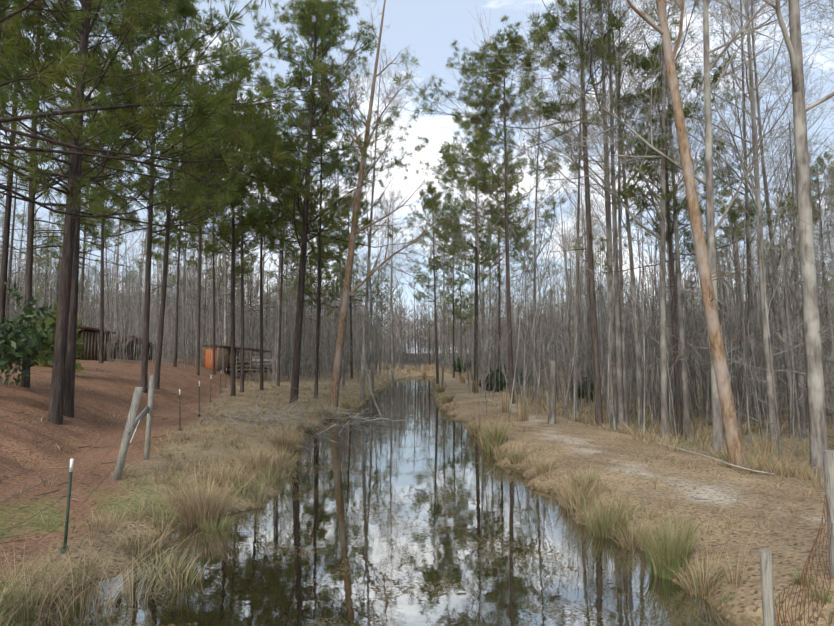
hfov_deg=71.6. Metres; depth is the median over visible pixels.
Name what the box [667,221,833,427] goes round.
bare sapling
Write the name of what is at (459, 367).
shrub
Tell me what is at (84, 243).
pine
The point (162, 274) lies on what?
pine
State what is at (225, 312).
hardwood
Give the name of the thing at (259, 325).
hardwood
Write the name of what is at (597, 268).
hardwood
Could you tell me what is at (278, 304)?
hardwood
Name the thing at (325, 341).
hardwood
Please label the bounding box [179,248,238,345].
pine
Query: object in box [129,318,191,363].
hardwood
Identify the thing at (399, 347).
hardwood
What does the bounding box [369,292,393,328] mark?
pine
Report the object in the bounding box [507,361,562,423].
fence post
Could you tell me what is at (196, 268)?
pine
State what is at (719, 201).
pine
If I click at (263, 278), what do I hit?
hardwood
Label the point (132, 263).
hardwood
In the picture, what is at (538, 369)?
hardwood
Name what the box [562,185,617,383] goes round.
pine tree
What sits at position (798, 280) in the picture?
hardwood
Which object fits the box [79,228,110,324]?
hardwood
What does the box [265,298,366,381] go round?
hardwood
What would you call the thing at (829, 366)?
hardwood
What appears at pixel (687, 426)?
hardwood
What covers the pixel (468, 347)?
hardwood
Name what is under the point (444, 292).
pine tree
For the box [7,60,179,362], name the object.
pine
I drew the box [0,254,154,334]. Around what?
hardwood
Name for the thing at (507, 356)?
hardwood
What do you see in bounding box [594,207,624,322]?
hardwood
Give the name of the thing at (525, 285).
hardwood
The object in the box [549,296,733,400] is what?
hardwood
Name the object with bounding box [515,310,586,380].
hardwood
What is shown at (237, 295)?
hardwood
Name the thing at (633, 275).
hardwood
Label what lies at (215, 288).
hardwood
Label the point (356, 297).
pine
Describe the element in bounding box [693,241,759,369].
hardwood
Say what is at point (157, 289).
hardwood
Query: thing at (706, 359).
hardwood
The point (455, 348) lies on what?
hardwood
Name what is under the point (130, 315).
hardwood
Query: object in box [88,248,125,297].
hardwood
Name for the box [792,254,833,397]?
hardwood
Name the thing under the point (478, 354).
hardwood
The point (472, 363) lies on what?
hardwood
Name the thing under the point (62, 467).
litter twigs
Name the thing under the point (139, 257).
hardwood
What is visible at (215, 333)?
hardwood
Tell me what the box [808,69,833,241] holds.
hardwood
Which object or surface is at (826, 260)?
hardwood
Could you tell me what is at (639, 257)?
hardwood
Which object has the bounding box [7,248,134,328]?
hardwood
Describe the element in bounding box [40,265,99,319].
pine
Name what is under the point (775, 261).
hardwood
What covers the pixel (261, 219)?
pine
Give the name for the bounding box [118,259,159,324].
pine
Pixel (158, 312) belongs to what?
hardwood
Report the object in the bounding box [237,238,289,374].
hardwood
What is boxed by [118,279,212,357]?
hardwood
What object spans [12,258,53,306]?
pine
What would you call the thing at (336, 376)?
leaning tree
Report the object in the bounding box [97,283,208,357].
hardwood
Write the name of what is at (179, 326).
hardwood
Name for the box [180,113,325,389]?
pine
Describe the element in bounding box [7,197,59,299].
hardwood
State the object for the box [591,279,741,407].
hardwood
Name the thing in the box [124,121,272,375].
pine
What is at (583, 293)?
hardwood
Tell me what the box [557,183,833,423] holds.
hardwood
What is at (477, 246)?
pine tree
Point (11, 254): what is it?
pine
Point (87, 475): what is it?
fence wires
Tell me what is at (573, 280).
pine tree
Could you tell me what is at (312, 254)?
pine
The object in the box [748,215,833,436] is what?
hardwood
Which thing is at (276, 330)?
hardwood
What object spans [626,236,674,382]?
hardwood
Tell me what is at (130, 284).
pine
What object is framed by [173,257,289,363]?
hardwood
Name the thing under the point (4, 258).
pine
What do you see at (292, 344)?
hardwood
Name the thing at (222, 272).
hardwood
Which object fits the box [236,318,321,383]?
hardwood
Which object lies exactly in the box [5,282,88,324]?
hardwood
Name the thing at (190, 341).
hardwood
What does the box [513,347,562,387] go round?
hardwood
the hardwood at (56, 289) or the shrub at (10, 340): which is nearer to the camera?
the shrub at (10, 340)
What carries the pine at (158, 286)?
on the ground at (787, 537)
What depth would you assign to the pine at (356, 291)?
69.70 m
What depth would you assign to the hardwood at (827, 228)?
58.64 m
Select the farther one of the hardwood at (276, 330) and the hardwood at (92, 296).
the hardwood at (92, 296)
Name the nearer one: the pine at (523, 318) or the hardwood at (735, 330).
the hardwood at (735, 330)
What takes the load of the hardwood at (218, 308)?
on the ground at (787, 537)
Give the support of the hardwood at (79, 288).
on the ground at (787, 537)
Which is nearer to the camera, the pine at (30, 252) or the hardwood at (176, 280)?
the pine at (30, 252)
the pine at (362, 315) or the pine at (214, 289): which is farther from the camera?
the pine at (362, 315)
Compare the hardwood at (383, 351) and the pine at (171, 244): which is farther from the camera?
the hardwood at (383, 351)
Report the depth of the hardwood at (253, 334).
109.42 m
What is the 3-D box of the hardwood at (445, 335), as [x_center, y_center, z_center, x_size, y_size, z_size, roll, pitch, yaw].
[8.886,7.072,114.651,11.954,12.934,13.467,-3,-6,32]
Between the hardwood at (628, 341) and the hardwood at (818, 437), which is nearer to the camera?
the hardwood at (818, 437)
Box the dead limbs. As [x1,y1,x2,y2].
[349,326,405,420]
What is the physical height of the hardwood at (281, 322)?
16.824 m
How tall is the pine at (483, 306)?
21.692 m
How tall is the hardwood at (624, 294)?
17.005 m
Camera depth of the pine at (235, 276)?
86.46 m
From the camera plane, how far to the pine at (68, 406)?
19.11 m
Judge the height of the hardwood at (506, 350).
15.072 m
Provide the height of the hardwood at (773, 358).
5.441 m
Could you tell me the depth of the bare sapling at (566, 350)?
41.14 m
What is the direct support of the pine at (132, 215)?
on the ground at (787, 537)
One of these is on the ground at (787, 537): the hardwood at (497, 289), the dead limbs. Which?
the hardwood at (497, 289)
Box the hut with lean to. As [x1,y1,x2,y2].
[200,343,282,372]
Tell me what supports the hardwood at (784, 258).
on the ground at (787, 537)
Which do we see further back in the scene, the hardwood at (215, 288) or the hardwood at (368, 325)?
the hardwood at (368, 325)
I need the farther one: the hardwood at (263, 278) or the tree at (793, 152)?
the hardwood at (263, 278)
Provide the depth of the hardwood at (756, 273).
64.16 m
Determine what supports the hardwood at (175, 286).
on the ground at (787, 537)
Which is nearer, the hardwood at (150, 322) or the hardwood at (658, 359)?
the hardwood at (658, 359)
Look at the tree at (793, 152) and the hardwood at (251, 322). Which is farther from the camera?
the hardwood at (251, 322)
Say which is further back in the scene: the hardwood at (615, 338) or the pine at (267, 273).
the pine at (267, 273)
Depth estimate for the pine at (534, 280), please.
33.43 m
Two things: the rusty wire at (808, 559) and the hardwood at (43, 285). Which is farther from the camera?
the hardwood at (43, 285)
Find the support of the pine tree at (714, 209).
on the ground at (787, 537)
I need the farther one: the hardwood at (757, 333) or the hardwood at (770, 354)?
the hardwood at (757, 333)
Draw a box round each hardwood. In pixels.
[0,180,41,315]
[0,204,36,289]
[0,227,110,319]
[0,239,37,318]
[0,248,55,324]
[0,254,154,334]
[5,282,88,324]
[6,255,143,329]
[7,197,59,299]
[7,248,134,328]
[9,197,92,317]
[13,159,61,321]
[19,240,54,304]
[40,212,62,318]
[54,257,181,362]
[77,251,105,313]
[78,282,159,364]
[79,217,138,330]
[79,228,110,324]
[84,273,185,368]
[87,289,156,339]
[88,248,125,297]
[92,269,223,356]
[93,224,144,317]
[93,251,207,361]
[96,192,161,327]
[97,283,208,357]
[98,240,123,328]
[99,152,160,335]
[106,271,222,362]
[107,227,143,298]
[115,206,157,331]
[116,195,159,332]
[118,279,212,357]
[120,233,143,308]
[121,250,282,381]
[121,291,194,356]
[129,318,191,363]
[134,307,200,366]
[136,248,162,357]
[138,239,183,343]
[138,305,168,356]
[149,298,229,354]
[150,262,291,379]
[150,271,251,354]
[150,300,223,356]
[152,249,186,342]
[153,246,180,357]
[154,249,176,320]
[156,248,193,348]
[157,207,216,360]
[166,291,190,358]
[167,211,229,344]
[168,287,259,361]
[170,244,193,319]
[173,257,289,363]
[178,271,315,378]
[180,227,252,321]
[180,250,209,357]
[182,242,206,358]
[182,242,209,340]
[182,323,257,375]
[186,220,222,336]
[188,219,238,344]
[190,212,239,333]
[190,283,294,355]
[197,238,229,339]
[202,223,245,312]
[206,214,244,345]
[208,208,254,317]
[208,263,349,376]
[218,254,256,338]
[223,303,280,352]
[228,301,284,353]
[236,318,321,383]
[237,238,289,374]
[238,193,298,374]
[238,268,259,338]
[238,295,315,356]
[239,295,346,381]
[239,315,348,385]
[244,296,336,376]
[247,286,380,374]
[253,174,309,381]
[259,126,286,381]
[263,232,311,375]
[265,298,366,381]
[268,215,307,376]
[273,283,377,377]
[273,293,400,380]
[280,341,332,379]
[281,281,378,375]
[281,284,382,374]
[283,292,388,379]
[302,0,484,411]
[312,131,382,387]
[315,255,334,364]
[322,306,405,371]
[325,276,339,358]
[326,146,437,395]
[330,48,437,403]
[332,333,389,380]
[336,246,374,354]
[352,269,363,367]
[354,324,400,365]
[359,273,375,369]
[363,205,400,362]
[367,323,413,360]
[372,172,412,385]
[388,279,406,361]
[393,305,465,370]
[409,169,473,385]
[419,301,433,361]
[430,265,450,362]
[431,330,473,369]
[432,206,686,406]
[433,305,528,383]
[433,324,489,374]
[436,284,452,359]
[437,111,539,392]
[438,0,711,428]
[445,324,492,369]
[448,329,494,371]
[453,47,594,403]
[458,290,581,396]
[458,331,515,381]
[462,0,833,457]
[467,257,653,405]
[467,312,552,379]
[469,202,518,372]
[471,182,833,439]
[471,293,585,393]
[472,246,493,374]
[478,238,515,351]
[481,267,501,365]
[486,334,503,367]
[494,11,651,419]
[501,0,788,442]
[501,227,558,359]
[502,320,565,375]
[513,252,545,381]
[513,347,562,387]
[514,340,578,383]
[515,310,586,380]
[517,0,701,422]
[517,261,650,401]
[520,319,587,388]
[527,335,549,400]
[528,219,597,371]
[528,244,561,356]
[530,0,738,426]
[532,167,601,340]
[536,167,833,438]
[536,261,565,324]
[539,221,601,381]
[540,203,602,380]
[541,265,582,359]
[543,0,833,453]
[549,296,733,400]
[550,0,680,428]
[555,217,833,421]
[557,0,778,441]
[557,0,833,469]
[557,167,605,370]
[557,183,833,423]
[561,84,656,361]
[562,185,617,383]
[570,210,623,341]
[572,222,597,351]
[572,273,706,390]
[578,317,607,394]
[579,285,656,381]
[579,285,684,379]
[580,212,612,348]
[586,278,645,395]
[591,266,732,393]
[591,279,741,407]
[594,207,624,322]
[597,213,654,366]
[603,242,634,333]
[605,352,649,389]
[610,0,833,434]
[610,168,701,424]
[617,197,649,334]
[624,261,832,403]
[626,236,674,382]
[628,117,720,390]
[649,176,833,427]
[649,268,802,402]
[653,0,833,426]
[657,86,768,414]
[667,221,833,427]
[669,0,833,482]
[680,304,738,427]
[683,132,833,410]
[683,318,804,393]
[685,206,738,325]
[685,299,775,394]
[686,270,833,415]
[687,269,717,350]
[689,1,833,461]
[689,269,761,427]
[692,111,773,356]
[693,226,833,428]
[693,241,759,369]
[698,243,832,407]
[702,279,758,400]
[704,228,735,314]
[706,62,833,440]
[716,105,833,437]
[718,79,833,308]
[718,196,769,296]
[727,183,792,354]
[730,0,833,366]
[732,296,783,399]
[733,259,833,401]
[735,159,815,310]
[738,231,775,367]
[742,204,833,364]
[742,233,786,297]
[745,220,801,376]
[746,309,833,467]
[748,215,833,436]
[749,315,781,412]
[753,217,800,302]
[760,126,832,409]
[768,191,799,340]
[773,295,832,437]
[777,203,832,332]
[780,198,833,307]
[785,290,833,449]
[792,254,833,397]
[798,195,833,321]
[800,0,833,332]
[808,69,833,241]
[811,119,833,266]
[814,209,833,252]
[814,238,833,396]
[819,307,833,402]
[822,351,833,418]
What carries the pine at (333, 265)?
on the ground at (787, 537)
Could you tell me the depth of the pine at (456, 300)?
84.84 m
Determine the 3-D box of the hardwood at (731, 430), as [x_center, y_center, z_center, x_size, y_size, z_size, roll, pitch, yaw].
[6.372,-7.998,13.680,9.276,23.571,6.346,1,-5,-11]
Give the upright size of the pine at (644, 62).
15.696 m
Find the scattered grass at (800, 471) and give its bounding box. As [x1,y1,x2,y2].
[0,353,833,625]
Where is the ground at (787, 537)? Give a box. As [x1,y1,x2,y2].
[0,352,833,625]
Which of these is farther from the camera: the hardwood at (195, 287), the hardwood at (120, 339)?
the hardwood at (195, 287)
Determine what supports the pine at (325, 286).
on the ground at (787, 537)
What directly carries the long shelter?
on the ground at (787, 537)
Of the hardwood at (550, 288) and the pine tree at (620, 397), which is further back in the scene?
the hardwood at (550, 288)
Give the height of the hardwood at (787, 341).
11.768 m
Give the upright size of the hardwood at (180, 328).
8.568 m
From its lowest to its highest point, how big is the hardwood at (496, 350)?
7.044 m
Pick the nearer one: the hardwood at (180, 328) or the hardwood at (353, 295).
the hardwood at (180, 328)
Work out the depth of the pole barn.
44.87 m
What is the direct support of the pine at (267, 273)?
on the ground at (787, 537)
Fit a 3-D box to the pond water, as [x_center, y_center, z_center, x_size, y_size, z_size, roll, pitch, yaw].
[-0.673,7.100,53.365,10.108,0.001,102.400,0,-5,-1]
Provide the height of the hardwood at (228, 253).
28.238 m
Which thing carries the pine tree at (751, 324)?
on the ground at (787, 537)
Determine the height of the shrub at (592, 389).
1.930 m
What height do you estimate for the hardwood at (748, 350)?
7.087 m
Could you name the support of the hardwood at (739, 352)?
on the ground at (787, 537)
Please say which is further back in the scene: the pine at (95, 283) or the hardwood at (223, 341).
the pine at (95, 283)
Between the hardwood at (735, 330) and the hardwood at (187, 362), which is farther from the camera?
the hardwood at (187, 362)
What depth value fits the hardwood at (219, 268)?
72.98 m
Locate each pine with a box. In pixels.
[0,0,131,325]
[0,0,234,387]
[0,0,272,417]
[0,0,305,424]
[0,0,329,248]
[0,159,62,322]
[2,161,135,320]
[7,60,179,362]
[11,251,60,314]
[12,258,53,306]
[15,0,273,392]
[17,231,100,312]
[32,256,80,307]
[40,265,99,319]
[59,0,309,388]
[80,259,109,326]
[106,126,214,366]
[115,267,156,324]
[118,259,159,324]
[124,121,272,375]
[136,249,187,339]
[137,160,269,374]
[139,264,175,336]
[159,45,336,395]
[171,230,230,305]
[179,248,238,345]
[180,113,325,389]
[183,89,318,391]
[188,0,447,402]
[191,242,256,303]
[201,205,256,342]
[203,259,252,316]
[222,244,273,356]
[228,89,397,397]
[238,134,347,386]
[244,270,284,347]
[258,210,385,376]
[287,227,355,343]
[293,265,330,360]
[294,198,399,378]
[312,261,362,340]
[324,267,374,324]
[352,285,382,362]
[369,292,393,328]
[384,96,556,383]
[386,179,474,383]
[392,0,701,426]
[411,223,493,377]
[411,278,438,364]
[426,14,583,403]
[431,298,457,348]
[437,170,575,371]
[438,280,483,359]
[444,300,473,341]
[450,269,505,372]
[513,300,548,359]
[543,290,561,360]
[571,27,820,437]
[680,189,800,367]
[763,151,833,400]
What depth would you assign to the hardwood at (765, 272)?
66.79 m
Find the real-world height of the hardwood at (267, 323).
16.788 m
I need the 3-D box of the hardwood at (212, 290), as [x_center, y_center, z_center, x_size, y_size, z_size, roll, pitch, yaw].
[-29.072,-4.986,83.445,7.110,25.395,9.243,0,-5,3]
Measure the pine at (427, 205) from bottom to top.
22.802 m
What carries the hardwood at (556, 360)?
on the ground at (787, 537)
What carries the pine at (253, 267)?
on the ground at (787, 537)
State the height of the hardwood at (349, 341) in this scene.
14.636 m
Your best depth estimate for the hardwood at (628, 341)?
52.67 m
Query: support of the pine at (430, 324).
on the ground at (787, 537)
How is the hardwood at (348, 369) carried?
on the ground at (787, 537)
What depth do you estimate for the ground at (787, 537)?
11.90 m
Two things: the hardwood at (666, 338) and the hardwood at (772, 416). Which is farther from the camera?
the hardwood at (666, 338)
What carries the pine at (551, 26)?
on the ground at (787, 537)
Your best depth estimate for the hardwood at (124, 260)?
115.87 m
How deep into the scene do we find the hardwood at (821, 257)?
57.31 m
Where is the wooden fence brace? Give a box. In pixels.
[112,375,154,480]
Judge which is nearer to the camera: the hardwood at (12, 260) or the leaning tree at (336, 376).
the leaning tree at (336, 376)
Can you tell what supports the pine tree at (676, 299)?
on the ground at (787, 537)
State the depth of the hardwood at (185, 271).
69.78 m
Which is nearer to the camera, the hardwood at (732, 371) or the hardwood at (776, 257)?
the hardwood at (732, 371)
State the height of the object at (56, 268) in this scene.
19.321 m
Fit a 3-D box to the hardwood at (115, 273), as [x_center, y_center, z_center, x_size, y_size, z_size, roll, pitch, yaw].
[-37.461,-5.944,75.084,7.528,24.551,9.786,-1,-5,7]
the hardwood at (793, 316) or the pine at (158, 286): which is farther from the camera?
the pine at (158, 286)
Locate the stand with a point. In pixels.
(400, 324)
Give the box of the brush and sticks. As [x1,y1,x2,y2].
[183,378,773,577]
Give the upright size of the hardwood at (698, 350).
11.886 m
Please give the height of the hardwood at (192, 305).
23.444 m
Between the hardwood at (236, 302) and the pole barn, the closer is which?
the pole barn
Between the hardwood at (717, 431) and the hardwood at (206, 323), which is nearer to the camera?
the hardwood at (717, 431)
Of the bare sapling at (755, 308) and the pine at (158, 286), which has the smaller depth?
the bare sapling at (755, 308)
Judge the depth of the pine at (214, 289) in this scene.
53.60 m
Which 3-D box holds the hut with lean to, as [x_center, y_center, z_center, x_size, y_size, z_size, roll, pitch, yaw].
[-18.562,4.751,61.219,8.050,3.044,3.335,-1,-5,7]
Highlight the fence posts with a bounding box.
[759,450,833,625]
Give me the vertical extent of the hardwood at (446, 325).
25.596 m
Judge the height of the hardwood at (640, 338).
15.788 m
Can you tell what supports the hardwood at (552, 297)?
on the ground at (787, 537)
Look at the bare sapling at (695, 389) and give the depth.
26.51 m
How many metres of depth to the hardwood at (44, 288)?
77.03 m
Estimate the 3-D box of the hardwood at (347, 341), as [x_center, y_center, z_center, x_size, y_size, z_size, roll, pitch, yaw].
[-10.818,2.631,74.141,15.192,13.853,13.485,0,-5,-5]
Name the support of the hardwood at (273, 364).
on the ground at (787, 537)
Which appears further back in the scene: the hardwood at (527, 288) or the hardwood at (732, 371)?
the hardwood at (527, 288)
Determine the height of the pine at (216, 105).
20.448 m
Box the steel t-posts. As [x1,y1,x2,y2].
[60,368,235,553]
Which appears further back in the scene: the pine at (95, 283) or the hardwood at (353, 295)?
the pine at (95, 283)
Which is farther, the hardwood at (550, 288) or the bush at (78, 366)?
the hardwood at (550, 288)
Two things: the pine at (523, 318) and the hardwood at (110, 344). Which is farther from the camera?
the pine at (523, 318)
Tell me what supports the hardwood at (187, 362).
on the ground at (787, 537)
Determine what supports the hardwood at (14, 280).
on the ground at (787, 537)
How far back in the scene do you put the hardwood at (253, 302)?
104.14 m
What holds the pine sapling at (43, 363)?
on the ground at (787, 537)
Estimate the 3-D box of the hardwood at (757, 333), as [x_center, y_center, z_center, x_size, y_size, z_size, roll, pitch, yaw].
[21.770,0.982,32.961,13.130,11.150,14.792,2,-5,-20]
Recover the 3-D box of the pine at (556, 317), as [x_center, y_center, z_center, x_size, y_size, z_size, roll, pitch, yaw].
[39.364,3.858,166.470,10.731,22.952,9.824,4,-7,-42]
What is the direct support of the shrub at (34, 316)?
on the ground at (787, 537)
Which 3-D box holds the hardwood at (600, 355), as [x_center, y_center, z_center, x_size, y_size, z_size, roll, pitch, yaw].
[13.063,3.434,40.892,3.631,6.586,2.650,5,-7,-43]
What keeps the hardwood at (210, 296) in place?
on the ground at (787, 537)
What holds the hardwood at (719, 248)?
on the ground at (787, 537)
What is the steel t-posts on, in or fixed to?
on the ground at (787, 537)
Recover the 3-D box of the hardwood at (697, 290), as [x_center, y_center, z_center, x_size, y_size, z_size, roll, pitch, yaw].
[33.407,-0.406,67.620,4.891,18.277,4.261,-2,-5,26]
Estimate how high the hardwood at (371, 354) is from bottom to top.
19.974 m
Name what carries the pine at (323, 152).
on the ground at (787, 537)
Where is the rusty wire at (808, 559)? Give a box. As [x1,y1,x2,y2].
[774,485,833,625]
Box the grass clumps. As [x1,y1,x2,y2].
[0,370,833,625]
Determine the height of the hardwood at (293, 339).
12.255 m
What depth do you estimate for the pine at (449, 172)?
46.45 m
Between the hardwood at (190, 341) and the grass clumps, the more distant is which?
the hardwood at (190, 341)
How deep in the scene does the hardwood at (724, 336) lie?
20.52 m
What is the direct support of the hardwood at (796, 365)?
on the ground at (787, 537)
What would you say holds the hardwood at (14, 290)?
on the ground at (787, 537)
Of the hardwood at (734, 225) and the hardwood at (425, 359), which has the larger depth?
the hardwood at (425, 359)
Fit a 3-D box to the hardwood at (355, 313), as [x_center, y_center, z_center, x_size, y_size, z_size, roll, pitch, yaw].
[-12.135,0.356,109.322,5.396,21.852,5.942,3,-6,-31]
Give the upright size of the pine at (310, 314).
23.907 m
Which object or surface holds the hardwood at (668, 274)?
on the ground at (787, 537)
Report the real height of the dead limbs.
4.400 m
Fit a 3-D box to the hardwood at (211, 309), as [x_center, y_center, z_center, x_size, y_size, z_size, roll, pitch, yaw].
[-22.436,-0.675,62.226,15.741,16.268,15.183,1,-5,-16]
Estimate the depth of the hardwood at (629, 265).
65.45 m
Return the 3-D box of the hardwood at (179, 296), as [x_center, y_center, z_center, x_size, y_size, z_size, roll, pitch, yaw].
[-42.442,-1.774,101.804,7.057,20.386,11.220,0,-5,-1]
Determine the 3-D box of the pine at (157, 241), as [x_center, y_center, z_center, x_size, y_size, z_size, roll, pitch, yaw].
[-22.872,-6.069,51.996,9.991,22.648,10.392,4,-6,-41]
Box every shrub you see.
[0,281,56,385]
[0,292,53,385]
[286,352,310,373]
[451,357,472,373]
[479,365,513,392]
[513,367,540,384]
[572,377,593,401]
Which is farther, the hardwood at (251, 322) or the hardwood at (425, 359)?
the hardwood at (425, 359)
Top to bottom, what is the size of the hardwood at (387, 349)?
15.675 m
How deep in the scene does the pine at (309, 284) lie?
72.68 m
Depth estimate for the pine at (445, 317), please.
121.67 m
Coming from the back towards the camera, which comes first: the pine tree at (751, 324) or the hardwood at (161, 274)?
the hardwood at (161, 274)
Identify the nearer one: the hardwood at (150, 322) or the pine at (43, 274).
the hardwood at (150, 322)
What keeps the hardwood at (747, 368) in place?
on the ground at (787, 537)
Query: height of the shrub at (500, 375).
2.561 m
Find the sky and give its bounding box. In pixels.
[0,0,833,352]
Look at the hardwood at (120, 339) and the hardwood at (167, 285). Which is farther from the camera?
the hardwood at (167, 285)
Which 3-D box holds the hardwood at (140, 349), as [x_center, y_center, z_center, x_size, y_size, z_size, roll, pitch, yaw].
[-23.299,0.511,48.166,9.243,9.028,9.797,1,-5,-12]
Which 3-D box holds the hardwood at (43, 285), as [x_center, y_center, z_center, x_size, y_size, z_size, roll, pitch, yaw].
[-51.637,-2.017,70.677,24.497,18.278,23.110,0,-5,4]
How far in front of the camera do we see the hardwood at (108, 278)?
107.45 m
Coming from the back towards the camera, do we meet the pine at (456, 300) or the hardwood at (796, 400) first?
the pine at (456, 300)
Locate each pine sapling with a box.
[21,315,53,366]
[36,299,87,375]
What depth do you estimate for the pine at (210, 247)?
39.65 m
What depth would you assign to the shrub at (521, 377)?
69.61 m
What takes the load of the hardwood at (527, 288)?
on the ground at (787, 537)
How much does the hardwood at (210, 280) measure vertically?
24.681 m
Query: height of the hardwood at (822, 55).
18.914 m
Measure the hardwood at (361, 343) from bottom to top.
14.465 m
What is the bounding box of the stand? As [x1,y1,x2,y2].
[0,218,832,379]
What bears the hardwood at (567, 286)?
on the ground at (787, 537)
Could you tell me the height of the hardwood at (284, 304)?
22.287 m
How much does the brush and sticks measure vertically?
2.873 m
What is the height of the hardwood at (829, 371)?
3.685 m
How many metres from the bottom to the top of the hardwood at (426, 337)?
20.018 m
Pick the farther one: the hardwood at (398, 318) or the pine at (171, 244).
the hardwood at (398, 318)
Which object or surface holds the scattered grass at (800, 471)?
on the ground at (787, 537)
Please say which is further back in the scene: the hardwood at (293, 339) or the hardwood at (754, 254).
the hardwood at (293, 339)
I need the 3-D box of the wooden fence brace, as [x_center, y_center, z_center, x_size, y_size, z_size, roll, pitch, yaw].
[-5.982,2.463,12.213,0.539,2.233,2.459,2,-5,-20]
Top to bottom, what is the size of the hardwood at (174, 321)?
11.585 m
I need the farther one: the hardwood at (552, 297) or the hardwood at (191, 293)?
the hardwood at (552, 297)
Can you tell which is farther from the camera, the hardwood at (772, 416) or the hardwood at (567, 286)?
the hardwood at (567, 286)
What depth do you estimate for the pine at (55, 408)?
16.98 m
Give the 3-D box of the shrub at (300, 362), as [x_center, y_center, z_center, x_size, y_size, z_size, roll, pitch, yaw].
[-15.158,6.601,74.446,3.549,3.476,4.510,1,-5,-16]
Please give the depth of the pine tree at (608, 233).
27.20 m
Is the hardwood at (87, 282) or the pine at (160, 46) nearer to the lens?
the pine at (160, 46)
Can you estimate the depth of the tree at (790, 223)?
32.56 m
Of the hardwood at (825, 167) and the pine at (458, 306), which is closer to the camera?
the hardwood at (825, 167)
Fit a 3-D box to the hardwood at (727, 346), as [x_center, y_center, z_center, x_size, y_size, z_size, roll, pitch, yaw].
[21.351,1.483,39.497,10.689,11.181,10.084,-1,-5,12]
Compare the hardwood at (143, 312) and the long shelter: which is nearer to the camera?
the long shelter
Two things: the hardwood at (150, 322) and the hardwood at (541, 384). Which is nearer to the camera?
the hardwood at (541, 384)
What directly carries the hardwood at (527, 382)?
on the ground at (787, 537)
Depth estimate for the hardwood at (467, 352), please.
125.49 m
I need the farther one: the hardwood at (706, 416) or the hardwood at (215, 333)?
the hardwood at (215, 333)
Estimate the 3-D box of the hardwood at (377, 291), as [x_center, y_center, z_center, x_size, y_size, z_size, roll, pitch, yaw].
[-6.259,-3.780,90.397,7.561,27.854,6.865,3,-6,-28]
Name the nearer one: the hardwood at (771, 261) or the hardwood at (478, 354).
the hardwood at (771, 261)
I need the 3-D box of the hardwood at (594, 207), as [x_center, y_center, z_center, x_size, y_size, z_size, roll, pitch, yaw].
[14.797,-5.328,42.914,6.440,24.486,9.130,1,-5,-8]
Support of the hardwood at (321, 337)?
on the ground at (787, 537)
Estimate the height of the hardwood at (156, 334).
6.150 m
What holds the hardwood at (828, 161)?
on the ground at (787, 537)
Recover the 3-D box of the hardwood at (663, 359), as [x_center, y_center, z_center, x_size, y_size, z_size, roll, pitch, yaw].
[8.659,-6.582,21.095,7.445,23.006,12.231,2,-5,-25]
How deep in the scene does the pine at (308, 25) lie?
30.94 m
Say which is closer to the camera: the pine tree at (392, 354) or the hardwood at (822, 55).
the hardwood at (822, 55)
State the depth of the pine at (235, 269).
83.90 m
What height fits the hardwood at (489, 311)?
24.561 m
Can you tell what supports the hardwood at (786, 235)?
on the ground at (787, 537)
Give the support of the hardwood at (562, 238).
on the ground at (787, 537)
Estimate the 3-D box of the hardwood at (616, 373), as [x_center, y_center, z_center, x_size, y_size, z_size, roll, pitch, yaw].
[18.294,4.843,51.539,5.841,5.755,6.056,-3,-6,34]
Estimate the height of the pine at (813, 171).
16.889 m
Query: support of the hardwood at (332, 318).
on the ground at (787, 537)
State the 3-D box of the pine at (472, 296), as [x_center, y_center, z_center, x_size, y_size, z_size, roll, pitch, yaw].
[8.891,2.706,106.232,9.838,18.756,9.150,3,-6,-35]
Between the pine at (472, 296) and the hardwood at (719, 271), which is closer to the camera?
the hardwood at (719, 271)
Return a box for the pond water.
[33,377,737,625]
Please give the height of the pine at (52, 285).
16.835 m
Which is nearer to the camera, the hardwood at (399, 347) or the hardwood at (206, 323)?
the hardwood at (206, 323)
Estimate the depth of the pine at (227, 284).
102.42 m
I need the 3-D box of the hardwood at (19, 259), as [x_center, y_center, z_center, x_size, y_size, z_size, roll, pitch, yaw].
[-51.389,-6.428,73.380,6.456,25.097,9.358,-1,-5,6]
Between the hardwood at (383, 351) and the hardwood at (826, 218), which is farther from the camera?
the hardwood at (383, 351)
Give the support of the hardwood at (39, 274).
on the ground at (787, 537)
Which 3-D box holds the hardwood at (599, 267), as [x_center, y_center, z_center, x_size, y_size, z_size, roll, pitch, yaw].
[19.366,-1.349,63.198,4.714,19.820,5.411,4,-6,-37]
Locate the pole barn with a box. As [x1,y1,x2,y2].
[33,325,115,360]
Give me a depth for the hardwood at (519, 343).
54.85 m
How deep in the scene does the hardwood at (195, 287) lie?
102.19 m
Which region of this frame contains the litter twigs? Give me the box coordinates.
[0,362,214,561]
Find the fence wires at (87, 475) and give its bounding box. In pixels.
[0,374,230,565]
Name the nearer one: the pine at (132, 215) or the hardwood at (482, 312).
the pine at (132, 215)
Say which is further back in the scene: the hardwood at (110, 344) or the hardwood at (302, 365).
the hardwood at (302, 365)
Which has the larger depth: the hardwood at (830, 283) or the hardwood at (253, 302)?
the hardwood at (253, 302)
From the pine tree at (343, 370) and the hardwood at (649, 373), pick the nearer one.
the hardwood at (649, 373)
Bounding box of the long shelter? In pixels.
[110,336,155,359]
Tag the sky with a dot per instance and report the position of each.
(429, 27)
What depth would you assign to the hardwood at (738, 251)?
70.09 m
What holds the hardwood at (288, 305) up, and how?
on the ground at (787, 537)
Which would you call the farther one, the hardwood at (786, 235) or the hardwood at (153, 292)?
the hardwood at (153, 292)
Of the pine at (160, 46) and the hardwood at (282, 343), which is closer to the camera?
the pine at (160, 46)

